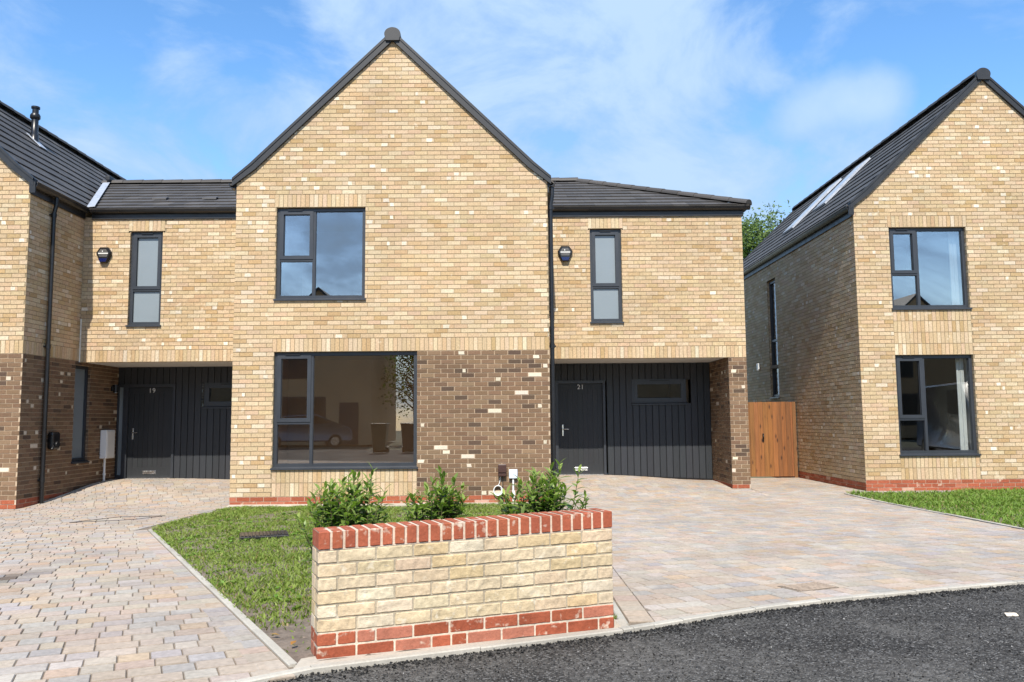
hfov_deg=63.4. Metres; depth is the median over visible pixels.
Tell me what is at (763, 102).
sky
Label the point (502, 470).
junction box
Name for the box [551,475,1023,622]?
driveway
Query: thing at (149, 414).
door
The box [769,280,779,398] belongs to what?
window
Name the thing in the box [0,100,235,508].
brick house
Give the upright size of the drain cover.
0.054 m
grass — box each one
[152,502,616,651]
[845,487,1023,527]
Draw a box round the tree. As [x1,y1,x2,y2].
[742,200,790,259]
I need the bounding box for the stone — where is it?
[1004,612,1018,615]
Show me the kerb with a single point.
(348, 664)
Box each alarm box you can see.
[96,247,111,262]
[558,246,572,260]
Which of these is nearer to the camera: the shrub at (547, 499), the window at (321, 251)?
the shrub at (547, 499)
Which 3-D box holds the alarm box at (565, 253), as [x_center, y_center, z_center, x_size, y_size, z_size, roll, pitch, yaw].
[1.016,-1.670,15.822,0.280,0.290,0.082,0,-5,0]
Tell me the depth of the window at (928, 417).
17.21 m
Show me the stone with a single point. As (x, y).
(1011, 614)
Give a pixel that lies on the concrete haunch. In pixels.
(308, 661)
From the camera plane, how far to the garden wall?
4.63 m
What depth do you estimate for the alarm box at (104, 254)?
15.70 m
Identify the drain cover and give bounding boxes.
[239,530,288,540]
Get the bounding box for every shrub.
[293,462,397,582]
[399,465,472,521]
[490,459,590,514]
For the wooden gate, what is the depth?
19.20 m
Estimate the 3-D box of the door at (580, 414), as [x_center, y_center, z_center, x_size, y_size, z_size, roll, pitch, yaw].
[1.407,1.792,17.054,1.040,1.955,0.115,0,-5,0]
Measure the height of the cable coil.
0.313 m
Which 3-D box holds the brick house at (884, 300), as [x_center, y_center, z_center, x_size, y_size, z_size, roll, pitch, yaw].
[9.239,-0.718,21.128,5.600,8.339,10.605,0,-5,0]
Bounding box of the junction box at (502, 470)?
[498,464,505,501]
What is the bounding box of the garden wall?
[311,508,620,658]
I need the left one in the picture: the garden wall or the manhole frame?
the manhole frame
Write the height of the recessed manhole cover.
0.038 m
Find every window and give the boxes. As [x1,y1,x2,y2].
[71,365,89,463]
[125,232,162,326]
[202,382,231,408]
[270,351,417,469]
[273,208,365,300]
[589,229,623,323]
[631,379,688,404]
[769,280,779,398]
[888,228,972,309]
[895,355,981,455]
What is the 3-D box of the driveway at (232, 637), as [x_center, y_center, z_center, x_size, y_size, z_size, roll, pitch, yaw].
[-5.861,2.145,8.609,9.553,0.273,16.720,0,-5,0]
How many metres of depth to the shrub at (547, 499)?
6.01 m
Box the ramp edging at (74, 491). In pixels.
[44,479,111,502]
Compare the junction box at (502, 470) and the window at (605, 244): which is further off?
the window at (605, 244)
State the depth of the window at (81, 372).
15.76 m
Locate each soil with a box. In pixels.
[157,505,616,663]
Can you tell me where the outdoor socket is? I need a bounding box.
[509,469,517,500]
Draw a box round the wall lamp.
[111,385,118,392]
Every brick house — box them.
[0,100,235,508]
[228,27,751,505]
[743,68,1023,490]
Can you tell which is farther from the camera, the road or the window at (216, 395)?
the window at (216, 395)
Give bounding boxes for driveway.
[0,478,295,681]
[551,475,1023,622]
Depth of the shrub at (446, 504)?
6.11 m
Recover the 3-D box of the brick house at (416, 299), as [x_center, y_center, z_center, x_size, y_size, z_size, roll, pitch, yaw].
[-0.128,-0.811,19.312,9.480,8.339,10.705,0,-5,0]
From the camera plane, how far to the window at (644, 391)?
17.14 m
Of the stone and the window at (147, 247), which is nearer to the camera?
the stone
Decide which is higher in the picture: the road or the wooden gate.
the wooden gate
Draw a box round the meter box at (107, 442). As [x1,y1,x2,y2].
[100,430,114,480]
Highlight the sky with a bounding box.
[0,0,1023,258]
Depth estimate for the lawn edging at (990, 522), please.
11.43 m
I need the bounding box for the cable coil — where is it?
[493,477,502,495]
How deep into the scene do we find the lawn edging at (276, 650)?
5.42 m
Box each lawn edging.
[148,507,628,667]
[844,491,1023,529]
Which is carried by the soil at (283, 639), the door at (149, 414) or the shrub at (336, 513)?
the shrub at (336, 513)
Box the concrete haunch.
[227,502,627,668]
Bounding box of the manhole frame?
[69,515,164,522]
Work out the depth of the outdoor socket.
13.67 m
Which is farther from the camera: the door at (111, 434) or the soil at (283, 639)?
the door at (111, 434)
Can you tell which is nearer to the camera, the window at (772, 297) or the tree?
the window at (772, 297)
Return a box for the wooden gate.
[748,402,797,477]
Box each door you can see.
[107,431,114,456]
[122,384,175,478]
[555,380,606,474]
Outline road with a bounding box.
[280,585,1023,681]
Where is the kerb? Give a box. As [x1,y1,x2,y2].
[222,579,1023,681]
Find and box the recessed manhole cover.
[777,582,838,591]
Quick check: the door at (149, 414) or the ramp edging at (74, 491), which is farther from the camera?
the door at (149, 414)
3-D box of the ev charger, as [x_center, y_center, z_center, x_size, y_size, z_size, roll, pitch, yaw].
[-8.045,1.753,14.563,0.147,0.310,0.318,0,-5,0]
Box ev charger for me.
[48,432,59,449]
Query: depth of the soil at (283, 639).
5.64 m

